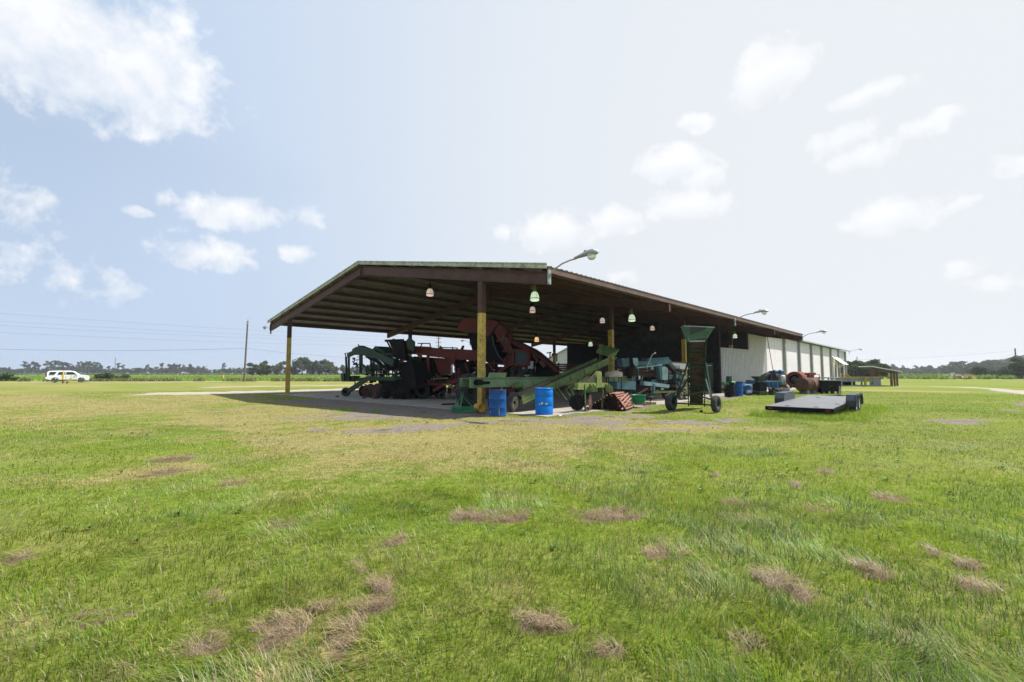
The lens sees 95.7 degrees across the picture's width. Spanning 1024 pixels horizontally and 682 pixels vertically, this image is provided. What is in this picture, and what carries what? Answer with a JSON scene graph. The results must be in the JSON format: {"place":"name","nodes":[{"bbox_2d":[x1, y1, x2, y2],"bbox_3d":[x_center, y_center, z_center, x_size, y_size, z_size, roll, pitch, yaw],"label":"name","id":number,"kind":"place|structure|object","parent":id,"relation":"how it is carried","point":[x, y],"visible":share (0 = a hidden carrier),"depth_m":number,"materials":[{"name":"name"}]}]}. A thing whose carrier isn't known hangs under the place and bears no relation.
{"place":"outdoors","nodes":[
{"label":"outdoors","id":0,"kind":"place"},
{"bbox_2d":[1,375,390,380],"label":"crop field","id":1,"kind":"structure","parent":0,"point":[182,377],"depth_m":139.28,"materials":[{"name":"green plant"}]},
{"bbox_2d":[0,452,1015,673],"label":"dead grass","id":2,"kind":"structure","parent":0,"point":[540,614],"depth_m":3.03,"materials":[{"name":"plant"}]},
{"bbox_2d":[0,373,1023,681],"bbox_3d":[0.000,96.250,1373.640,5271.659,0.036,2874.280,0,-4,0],"label":"ground","id":3,"kind":"structure","parent":0,"point":[998,389],"depth_m":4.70,"materials":[{"name":"green plant"}]},
{"bbox_2d":[0,372,25,380],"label":"bush","id":4,"kind":"object","parent":3,"relation":"on","point":[6,376],"visible":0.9,"depth_m":83.77,"materials":[{"name":"green plant"}]},
{"bbox_2d":[20,361,27,370],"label":"pine tree","id":5,"kind":"object","parent":3,"relation":"on","point":[24,366],"visible":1,"depth_m":516.44,"materials":[{"name":"grey plant"}]},
{"bbox_2d":[31,361,38,372],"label":"pine tree","id":6,"kind":"object","parent":3,"relation":"on","point":[34,367],"visible":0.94,"depth_m":523.82,"materials":[{"name":"grey plant"}]},
{"bbox_2d":[48,366,60,370],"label":"broadleaf tree","id":7,"kind":"object","parent":3,"relation":"on","point":[53,369],"visible":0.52,"depth_m":518.05,"materials":[{"name":"green plant"}]},
{"bbox_2d":[61,362,66,370],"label":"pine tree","id":8,"kind":"object","parent":3,"relation":"on","point":[62,365],"visible":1,"depth_m":479.36,"materials":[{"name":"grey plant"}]},
{"bbox_2d":[45,370,89,382],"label":"white car","id":9,"kind":"object","parent":3,"relation":"on","point":[54,376],"visible":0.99,"depth_m":70.80,"materials":[{"name":"white paint"}]},
{"bbox_2d":[69,366,84,372],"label":"broadleaf tree","id":10,"kind":"object","parent":3,"relation":"on","point":[75,368],"visible":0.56,"depth_m":531.66,"materials":[{"name":"green plant"}]},
{"bbox_2d":[81,361,90,372],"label":"pine tree","id":11,"kind":"object","parent":3,"relation":"on","point":[84,364],"visible":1,"depth_m":479.11,"materials":[{"name":"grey plant"}]},
{"bbox_2d":[93,362,100,372],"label":"pine tree","id":12,"kind":"object","parent":3,"relation":"on","point":[95,365],"visible":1,"depth_m":495.95,"materials":[{"name":"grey plant"}]},
{"bbox_2d":[93,373,110,378],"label":"bush","id":13,"kind":"object","parent":3,"relation":"on","point":[97,376],"visible":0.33,"depth_m":82.10,"materials":[{"name":"green plant"}]},
{"bbox_2d":[101,373,129,378],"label":"bush","id":14,"kind":"object","parent":3,"relation":"on","point":[107,375],"visible":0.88,"depth_m":82.87,"materials":[{"name":"green plant"}]},
{"bbox_2d":[134,368,143,372],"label":"broadleaf tree","id":15,"kind":"object","parent":3,"relation":"on","point":[138,370],"visible":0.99,"depth_m":520.90,"materials":[{"name":"green plant"}]},
{"bbox_2d":[17,377,340,381],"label":"roadside weeds","id":16,"kind":"object","parent":3,"relation":"on","point":[196,379],"visible":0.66,"depth_m":80.94,"materials":[{"name":"green plant"}]},
{"bbox_2d":[187,367,197,372],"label":"broadleaf tree","id":17,"kind":"object","parent":3,"relation":"on","point":[193,371],"visible":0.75,"depth_m":525.79,"materials":[{"name":"green plant"}]},
{"bbox_2d":[0,373,451,374],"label":"tall crop","id":18,"kind":"object","parent":3,"relation":"on","point":[178,374],"visible":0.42,"depth_m":332.88,"materials":[{"name":"green plant"}]},
{"bbox_2d":[243,321,248,381],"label":"utility pole","id":19,"kind":"object","parent":3,"relation":"on","point":[244,373],"visible":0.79,"depth_m":77.52,"materials":[{"name":"brown wood"}]},
{"bbox_2d":[9,348,243,350],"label":"power line","id":20,"kind":"object","parent":19,"relation":"attached to","point":[118,350],"visible":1,"depth_m":78.19,"materials":[{"name":"metal"}]},
{"bbox_2d":[246,363,259,375],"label":"broadleaf tree","id":21,"kind":"object","parent":3,"relation":"on","point":[253,369],"visible":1,"depth_m":213.67,"materials":[{"name":"green plant"}]},
{"bbox_2d":[255,360,269,375],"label":"broadleaf tree","id":22,"kind":"object","parent":3,"relation":"on","point":[261,365],"visible":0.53,"depth_m":228.65,"materials":[{"name":"green plant"}]},
{"bbox_2d":[261,365,271,375],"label":"broadleaf tree","id":23,"kind":"object","parent":3,"relation":"on","point":[267,371],"visible":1,"depth_m":223.59,"materials":[{"name":"green plant"}]},
{"bbox_2d":[273,362,284,374],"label":"broadleaf tree","id":24,"kind":"object","parent":3,"relation":"on","point":[278,369],"visible":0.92,"depth_m":308.34,"materials":[{"name":"green plant"}]},
{"bbox_2d":[290,364,299,374],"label":"broadleaf tree","id":25,"kind":"object","parent":3,"relation":"on","point":[294,371],"visible":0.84,"depth_m":298.54,"materials":[{"name":"green plant"}]},
{"bbox_2d":[292,357,310,374],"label":"broadleaf tree","id":26,"kind":"object","parent":3,"relation":"on","point":[295,362],"visible":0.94,"depth_m":298.59,"materials":[{"name":"green plant"}]},
{"bbox_2d":[305,359,317,374],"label":"broadleaf tree","id":27,"kind":"object","parent":3,"relation":"on","point":[309,369],"visible":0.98,"depth_m":298.37,"materials":[{"name":"green plant"}]},
{"bbox_2d":[312,360,319,374],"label":"pine tree","id":28,"kind":"object","parent":3,"relation":"on","point":[314,362],"visible":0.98,"depth_m":299.15,"materials":[{"name":"grey plant"}]},
{"bbox_2d":[318,359,325,374],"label":"pine tree","id":29,"kind":"object","parent":3,"relation":"on","point":[323,361],"visible":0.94,"depth_m":298.55,"materials":[{"name":"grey plant"}]},
{"bbox_2d":[318,360,333,374],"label":"broadleaf tree","id":30,"kind":"object","parent":3,"relation":"on","point":[322,369],"visible":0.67,"depth_m":299.85,"materials":[{"name":"green plant"}]},
{"bbox_2d":[325,362,334,372],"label":"broadleaf tree","id":31,"kind":"object","parent":3,"relation":"on","point":[329,365],"visible":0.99,"depth_m":299.16,"materials":[{"name":"green plant"}]},
{"bbox_2d":[332,366,338,374],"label":"broadleaf tree","id":32,"kind":"object","parent":3,"relation":"on","point":[336,368],"visible":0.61,"depth_m":309.36,"materials":[{"name":"green plant"}]},
{"bbox_2d":[340,364,350,373],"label":"broadleaf tree","id":33,"kind":"object","parent":3,"relation":"on","point":[342,369],"visible":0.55,"depth_m":317.94,"materials":[{"name":"green plant"}]},
{"bbox_2d":[451,392,473,412],"bbox_3d":[-1.812,2.291,17.003,0.800,0.863,0.490,0,-4,0],"label":"hitch frame","id":34,"kind":"object","parent":3,"relation":"on","point":[461,409],"visible":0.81,"depth_m":16.84,"materials":[{"name":"green paint"}]},
{"bbox_2d":[474,403,485,411],"bbox_3d":[-1.235,2.485,17.337,0.344,0.344,0.380,3,-5,-38],"label":"bucket","id":35,"kind":"object","parent":3,"relation":"on","point":[479,407],"visible":0.97,"depth_m":17.31,"materials":[{"name":"yellow plastic"}]},
{"bbox_2d":[489,389,505,416],"bbox_3d":[-0.490,2.092,15.668,0.600,0.884,0.600,2,-4,-23],"label":"drum","id":36,"kind":"object","parent":3,"relation":"on","point":[497,402],"visible":1,"depth_m":15.42,"materials":[{"name":"blue paint"}]},
{"bbox_2d":[4,418,1023,607],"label":"weeds","id":37,"kind":"object","parent":3,"relation":"on","point":[554,545],"visible":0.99,"depth_m":6.08,"materials":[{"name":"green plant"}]},
{"bbox_2d":[620,397,631,410],"bbox_3d":[4.429,2.446,17.974,0.090,0.086,1.056,-3,17,35],"label":"pipe","id":38,"kind":"object","parent":3,"relation":"on","point":[626,403],"visible":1,"depth_m":17.93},
{"bbox_2d":[631,394,651,403],"bbox_3d":[5.363,2.448,19.502,0.775,0.369,0.658,2,-4,-25],"label":"green tub","id":39,"kind":"object","parent":3,"relation":"on","point":[638,398],"visible":1,"depth_m":19.26,"materials":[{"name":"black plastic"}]},
{"bbox_2d":[665,325,720,411],"bbox_3d":[7.356,1.089,18.094,1.928,3.236,2.472,-4,-6,44],"label":"hopper elevator","id":40,"kind":"object","parent":3,"relation":"on","point":[696,337],"visible":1,"depth_m":17.84,"materials":[{"name":"green paint"}]},
{"bbox_2d":[746,376,767,394],"bbox_3d":[16.188,2.954,30.507,1.175,1.257,0.850,2,-4,-22],"label":"hopper grinder","id":41,"kind":"object","parent":3,"relation":"on","point":[759,384],"visible":0.95,"depth_m":30.28,"materials":[{"name":"black metal"}]},
{"bbox_2d":[672,337,849,385],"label":"warehouse","id":42,"kind":"structure","parent":3,"relation":"on","point":[789,356],"depth_m":59.62,"materials":[{"name":"metal"}]},
{"bbox_2d":[761,371,786,380],"bbox_3d":[19.018,2.987,33.899,2.103,1.607,0.840,2,-4,-22],"label":"curved duct","id":43,"kind":"object","parent":3,"relation":"on","point":[774,376],"visible":0.43,"depth_m":33.72,"materials":[{"name":"metal"}]},
{"bbox_2d":[764,370,784,391],"bbox_3d":[18.830,2.913,33.301,1.926,1.672,0.780,2,-4,-22],"label":"blue mixer","id":44,"kind":"object","parent":3,"relation":"on","point":[771,384],"visible":0.81,"depth_m":32.96,"materials":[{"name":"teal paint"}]},
{"bbox_2d":[769,387,788,391],"bbox_3d":[18.803,3.474,32.520,1.655,0.467,0.786,2,-4,-28],"label":"scrap heap","id":45,"kind":"object","parent":3,"relation":"on","point":[775,389],"visible":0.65,"depth_m":32.31,"materials":[{"name":"metal"}]},
{"bbox_2d":[778,375,789,390],"bbox_3d":[19.527,3.104,33.271,0.702,1.288,0.478,-1,-4,12],"label":"grey canister","id":46,"kind":"object","parent":3,"relation":"on","point":[782,379],"visible":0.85,"depth_m":33.12,"materials":[{"name":"metal"}]},
{"bbox_2d":[785,372,806,389],"bbox_3d":[20.813,3.045,34.349,2.264,1.556,1.587,4,-5,-42],"label":"ring burner","id":47,"kind":"object","parent":3,"relation":"on","point":[792,378],"visible":0.51,"depth_m":34.16,"materials":[{"name":"red metal"}]},
{"bbox_2d":[794,377,819,393],"bbox_3d":[20.815,3.123,32.549,1.840,1.131,1.000,3,-5,-33],"label":"brown tank","id":48,"kind":"object","parent":3,"relation":"on","point":[807,385],"visible":0.99,"depth_m":32.11,"materials":[{"name":"metal"}]},
{"bbox_2d":[805,373,819,379],"bbox_3d":[21.268,2.506,32.808,1.037,0.536,0.300,0,-4,0],"label":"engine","id":49,"kind":"object","parent":48,"relation":"on","point":[810,374],"visible":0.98,"depth_m":32.77,"materials":[{"name":"red metal"}]},
{"bbox_2d":[765,386,863,412],"bbox_3d":[12.253,2.284,18.306,2.580,0.860,8.092,-4,-5,43],"label":"flatbed trailer","id":50,"kind":"object","parent":3,"relation":"on","point":[786,401],"visible":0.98,"depth_m":16.64,"materials":[{"name":"metal"}]},
{"bbox_2d":[817,380,841,393],"bbox_3d":[22.312,3.225,32.727,1.517,0.971,0.840,0,-4,-3],"label":"black tank box","id":51,"kind":"object","parent":3,"relation":"on","point":[827,386],"visible":0.86,"depth_m":32.36,"materials":[{"name":"paint"}]},
{"bbox_2d":[814,374,890,385],"bbox_3d":[38.557,4.408,52.772,6.165,1.372,4.700,0,-4,0],"label":"loading dock","id":52,"kind":"object","parent":3,"relation":"on","point":[876,381],"visible":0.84,"depth_m":50.79,"materials":[{"name":"grey concrete"}]},
{"bbox_2d":[847,364,864,376],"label":"broadleaf tree","id":53,"kind":"object","parent":3,"relation":"on","point":[851,372],"visible":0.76,"depth_m":102.77,"materials":[{"name":"green plant"}]},
{"bbox_2d":[852,360,870,376],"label":"broadleaf tree","id":54,"kind":"object","parent":3,"relation":"on","point":[859,361],"visible":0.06,"depth_m":111.87,"materials":[{"name":"green plant"}]},
{"bbox_2d":[852,363,878,376],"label":"broadleaf tree","id":55,"kind":"object","parent":3,"relation":"on","point":[863,369],"visible":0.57,"depth_m":102.91,"materials":[{"name":"green plant"}]},
{"bbox_2d":[864,370,881,376],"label":"broadleaf tree","id":56,"kind":"object","parent":3,"relation":"on","point":[867,375],"visible":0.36,"depth_m":104.27,"materials":[{"name":"green plant"}]},
{"bbox_2d":[866,359,879,364],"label":"broadleaf tree","id":57,"kind":"object","parent":3,"relation":"on","point":[876,360],"visible":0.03,"depth_m":112.17,"materials":[{"name":"green plant"}]},
{"bbox_2d":[858,366,901,385],"bbox_3d":[41.077,3.940,52.085,3.864,2.210,3.665,0,-4,0],"label":"shelter","id":58,"kind":"object","parent":3,"relation":"on","point":[893,379],"visible":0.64,"depth_m":51.06,"materials":[{"name":"white paint"}]},
{"bbox_2d":[874,363,889,376],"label":"broadleaf tree","id":59,"kind":"object","parent":3,"relation":"on","point":[882,374],"visible":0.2,"depth_m":108.38,"materials":[{"name":"green plant"}]},
{"bbox_2d":[942,367,950,373],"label":"broadleaf tree","id":60,"kind":"object","parent":3,"relation":"on","point":[945,370],"visible":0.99,"depth_m":295.70,"materials":[{"name":"green plant"}]},
{"bbox_2d":[947,366,955,373],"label":"broadleaf tree","id":61,"kind":"object","parent":3,"relation":"on","point":[952,369],"visible":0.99,"depth_m":295.27,"materials":[{"name":"green plant"}]},
{"bbox_2d":[964,365,971,373],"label":"broadleaf tree","id":62,"kind":"object","parent":3,"relation":"on","point":[965,367],"visible":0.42,"depth_m":296.74,"materials":[{"name":"green plant"}]},
{"bbox_2d":[967,366,997,374],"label":"bush","id":63,"kind":"object","parent":3,"relation":"on","point":[977,370],"visible":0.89,"depth_m":126.22,"materials":[{"name":"green plant"}]},
{"bbox_2d":[987,363,999,370],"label":"broadleaf tree","id":64,"kind":"object","parent":3,"relation":"on","point":[995,366],"visible":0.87,"depth_m":290.54,"materials":[{"name":"green plant"}]},
{"bbox_2d":[989,359,1007,362],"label":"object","id":65,"kind":"object","parent":3,"relation":"on","point":[995,361],"visible":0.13,"depth_m":359.79,"materials":[{"name":"green plant"}]},
{"bbox_2d":[992,366,1023,378],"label":"bush","id":66,"kind":"object","parent":3,"relation":"on","point":[1005,370],"visible":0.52,"depth_m":118.03,"materials":[{"name":"green plant"}]},
{"bbox_2d":[1008,356,1023,376],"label":"broadleaf tree","id":67,"kind":"object","parent":3,"relation":"on","point":[1017,365],"visible":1,"depth_m":112.40,"materials":[{"name":"green plant"}]},
{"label":"utility pole","id":68,"kind":"object","parent":3,"relation":"on","visible":0},
{"bbox_2d":[3,313,413,337],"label":"power line","id":69,"kind":"object","parent":68,"relation":"attached to","point":[192,326],"visible":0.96,"depth_m":84.78,"materials":[{"name":"metal"}]},
{"bbox_2d":[0,0,1023,372],"label":"sky","id":70,"kind":"structure","parent":0,"point":[852,170],"materials":[{"name":"blue"}]},
{"bbox_2d":[277,385,796,416],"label":"concrete floor","id":71,"kind":"structure","parent":0,"point":[561,406],"depth_m":23.93,"materials":[{"name":"grey concrete"}]},
{"bbox_2d":[341,338,432,398],"bbox_3d":[-7.380,1.598,26.822,6.708,3.345,2.173,-4,-5,42],"label":"green harvester","id":72,"kind":"object","parent":71,"relation":"on","point":[414,374],"visible":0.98,"depth_m":25.68,"materials":[{"name":"paint"}]},
{"bbox_2d":[451,373,476,405],"bbox_3d":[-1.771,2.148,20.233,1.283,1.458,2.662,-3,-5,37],"label":"wheel","id":73,"kind":"object","parent":71,"relation":"on","point":[470,395],"visible":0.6,"depth_m":19.19,"materials":[{"name":"rubber"}]},
{"bbox_2d":[398,318,561,398],"bbox_3d":[-1.687,1.004,25.631,9.309,4.343,3.203,-1,-4,20],"label":"red harvester","id":74,"kind":"object","parent":71,"relation":"on","point":[515,357],"visible":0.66,"depth_m":24.67,"materials":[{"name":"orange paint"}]},
{"bbox_2d":[267,261,803,409],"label":"open shed","id":75,"kind":"structure","parent":71,"relation":"on","point":[390,298],"depth_m":33.39,"materials":[{"name":"brown paint"}]},
{"bbox_2d":[426,282,433,296],"bbox_3d":[-4.112,-2.823,23.250,0.389,1.145,0.389,0,-4,0],"label":"pendant lamp","id":76,"kind":"object","parent":75,"relation":"hanging from","point":[429,292],"visible":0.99,"depth_m":23.12,"materials":[{"name":"beige glass"}]},
{"bbox_2d":[530,301,534,312],"bbox_3d":[1.337,-2.449,30.240,0.410,1.210,0.410,0,-4,0],"label":"pendant lamp","id":77,"kind":"object","parent":75,"relation":"hanging from","point":[532,308],"visible":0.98,"depth_m":30.11,"materials":[{"name":"beige glass"}]},
{"bbox_2d":[530,284,539,301],"bbox_3d":[1.012,-2.206,20.701,0.432,0.842,0.432,0,-4,0],"label":"pendant lamp","id":78,"kind":"object","parent":75,"relation":"hanging from","point":[534,296],"visible":0.96,"depth_m":20.57,"materials":[{"name":"white"}]},
{"bbox_2d":[534,306,538,341],"bbox_3d":[1.976,-1.397,37.184,0.389,2.911,0.389,0,-4,0],"label":"pendant lamp","id":79,"kind":"object","parent":75,"relation":"hanging from","point":[536,339],"visible":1,"depth_m":37.10,"materials":[{"name":"brown glass"}]},
{"bbox_2d":[547,248,598,284],"bbox_3d":[1.983,-2.435,15.202,1.995,0.912,0.330,-4,-5,43],"label":"arm lamp","id":80,"kind":"object","parent":75,"relation":"attached to","point":[590,254],"visible":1,"depth_m":14.88,"materials":[{"name":"metal"}]},
{"bbox_2d":[628,308,635,321],"bbox_3d":[6.767,-1.636,26.175,0.410,1.074,0.410,0,-4,0],"label":"pendant lamp","id":81,"kind":"object","parent":75,"relation":"hanging from","point":[631,318],"visible":0.98,"depth_m":26.06,"materials":[{"name":"white"}]},
{"bbox_2d":[734,309,768,325],"bbox_3d":[15.024,-1.477,29.080,1.995,0.912,0.330,-4,-5,43],"label":"arm lamp","id":82,"kind":"object","parent":75,"relation":"attached to","point":[763,311],"visible":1,"depth_m":28.78,"materials":[{"name":"metal"}]},
{"bbox_2d":[802,330,826,340],"bbox_3d":[28.065,-0.519,42.959,1.995,0.912,0.330,-4,-5,43],"label":"arm lamp","id":83,"kind":"object","parent":75,"relation":"attached to","point":[823,331],"visible":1,"depth_m":42.59,"materials":[{"name":"metal"}]},
{"bbox_2d":[535,388,552,414],"bbox_3d":[1.108,2.087,15.979,0.626,0.937,0.626,0,-4,0],"label":"drum","id":84,"kind":"object","parent":71,"relation":"on","point":[543,401],"visible":0.97,"depth_m":15.72,"materials":[{"name":"blue plastic"}]},
{"bbox_2d":[460,373,633,406],"bbox_3d":[2.436,2.124,20.565,1.050,1.434,11.786,-4,-5,43],"label":"belt sorter","id":85,"kind":"object","parent":71,"relation":"on","point":[501,380],"visible":0.57,"depth_m":17.58,"materials":[{"name":"green paint"}]},
{"bbox_2d":[487,344,619,411],"bbox_3d":[2.047,1.378,19.657,1.443,2.854,7.432,-4,-5,44],"label":"inclined conveyor","id":86,"kind":"object","parent":71,"relation":"on","point":[525,395],"visible":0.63,"depth_m":19.15,"materials":[{"name":"green metal"}]},
{"bbox_2d":[569,371,612,410],"bbox_3d":[2.873,1.883,17.583,0.871,1.489,2.349,-3,-5,40],"label":"disc bedder","id":87,"kind":"object","parent":71,"relation":"on","point":[577,401],"visible":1,"depth_m":17.29,"materials":[{"name":"green paint"}]},
{"bbox_2d":[605,369,635,393],"bbox_3d":[5.173,2.155,22.363,1.471,1.619,0.837,2,-4,-25],"label":"spray tank","id":88,"kind":"object","parent":71,"relation":"on","point":[621,385],"visible":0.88,"depth_m":22.07,"materials":[{"name":"white plastic"}]},
{"bbox_2d":[632,402,656,405],"bbox_3d":[5.821,2.802,20.796,0.900,0.108,1.110,-4,-5,43],"label":"pallet","id":89,"kind":"object","parent":71,"relation":"on","point":[648,403],"visible":0.51,"depth_m":20.58,"materials":[{"name":"brown wood"}]},
{"bbox_2d":[616,352,689,399],"bbox_3d":[7.443,1.869,24.556,4.128,2.508,1.638,2,-4,-23],"label":"teal sorting machine","id":90,"kind":"object","parent":71,"relation":"on","point":[653,372],"visible":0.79,"depth_m":24.11,"materials":[{"name":"paint"}]},
{"bbox_2d":[703,363,712,390],"bbox_3d":[15.236,2.812,36.140,0.772,2.185,0.520,2,-4,-22],"label":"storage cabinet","id":91,"kind":"object","parent":71,"relation":"on","point":[710,370],"visible":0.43,"depth_m":35.93,"materials":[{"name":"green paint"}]},
{"bbox_2d":[712,381,721,392],"bbox_3d":[14.540,3.257,32.854,0.586,0.864,0.586,0,-4,0],"label":"drum","id":92,"kind":"object","parent":71,"relation":"on","point":[716,386],"visible":0.97,"depth_m":32.62,"materials":[{"name":"black paint"}]},
{"bbox_2d":[724,382,734,396],"bbox_3d":[13.080,2.913,27.866,0.584,0.864,0.583,0,-4,0],"label":"drum","id":93,"kind":"object","parent":71,"relation":"on","point":[729,390],"visible":0.87,"depth_m":27.62,"materials":[{"name":"metal"}]},
{"bbox_2d":[722,376,735,384],"bbox_3d":[13.062,2.408,27.840,0.933,0.596,0.336,2,-4,-22],"label":"green pump","id":94,"kind":"object","parent":93,"relation":"on","point":[728,378],"visible":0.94,"depth_m":27.81,"materials":[{"name":"paint"}]},
{"bbox_2d":[734,381,742,395],"bbox_3d":[14.108,2.967,28.864,0.543,0.894,0.543,0,-4,0],"label":"drum","id":95,"kind":"object","parent":71,"relation":"on","point":[738,385],"visible":0.79,"depth_m":28.64,"materials":[{"name":"blue paint"}]},
{"bbox_2d":[743,383,752,393],"bbox_3d":[15.632,3.196,31.203,1.100,0.720,1.192,0,-4,0],"label":"round vat","id":96,"kind":"object","parent":71,"relation":"on","point":[746,387],"visible":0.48,"depth_m":30.75,"materials":[{"name":"blue plastic"}]},
{"bbox_2d":[548,347,599,372],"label":"white house","id":97,"kind":"structure","parent":0,"point":[562,356],"depth_m":75.97,"materials":[{"name":"paint"}]},
{"bbox_2d":[745,403,899,422],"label":"uncut grass","id":98,"kind":"structure","parent":0,"point":[866,409],"depth_m":15.26,"materials":[{"name":"green plant"}]},
{"bbox_2d":[842,382,854,384],"bbox_3d":[37.884,4.865,53.793,3.049,0.420,1.200,0,-4,0],"label":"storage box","id":99,"kind":"object","parent":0,"point":[846,383],"visible":0.16,"depth_m":53.19,"materials":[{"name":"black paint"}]},
{"bbox_2d":[887,373,1023,378],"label":"tall grass","id":100,"kind":"structure","parent":0,"point":[943,376],"depth_m":112.46,"materials":[{"name":"green plant"}]},
{"bbox_3d":[3.910,2.970,38.387,1.220,0.700,1.120,0,-4,-3],"label":"field crate","id":101,"kind":"object","parent":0,"visible":0},
{"bbox_2d":[556,364,567,371],"bbox_3d":[3.910,2.232,38.438,1.220,0.700,1.120,0,-4,-3],"label":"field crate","id":102,"kind":"object","parent":101,"relation":"on","point":[564,368],"visible":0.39,"depth_m":37.90,"materials":[{"name":"brown wood"}]},
{"bbox_3d":[5.190,2.970,38.387,1.220,0.700,1.120,0,-4,-3],"label":"field crate","id":103,"kind":"object","parent":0,"visible":0},
{"bbox_2d":[566,364,580,369],"bbox_3d":[5.190,2.232,38.438,1.220,0.700,1.120,0,-4,-3],"label":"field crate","id":104,"kind":"object","parent":103,"relation":"on","point":[571,366],"visible":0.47,"depth_m":37.88,"materials":[{"name":"wood"}]},
{"bbox_3d":[9.030,2.970,38.387,1.220,0.700,1.120,0,-4,-3],"label":"field crate","id":105,"kind":"object","parent":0,"visible":0},
{"bbox_2d":[614,364,629,371],"bbox_3d":[9.030,2.232,38.438,1.220,0.700,1.120,0,-4,-3],"label":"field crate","id":106,"kind":"object","parent":105,"relation":"on","point":[615,366],"visible":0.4,"depth_m":37.87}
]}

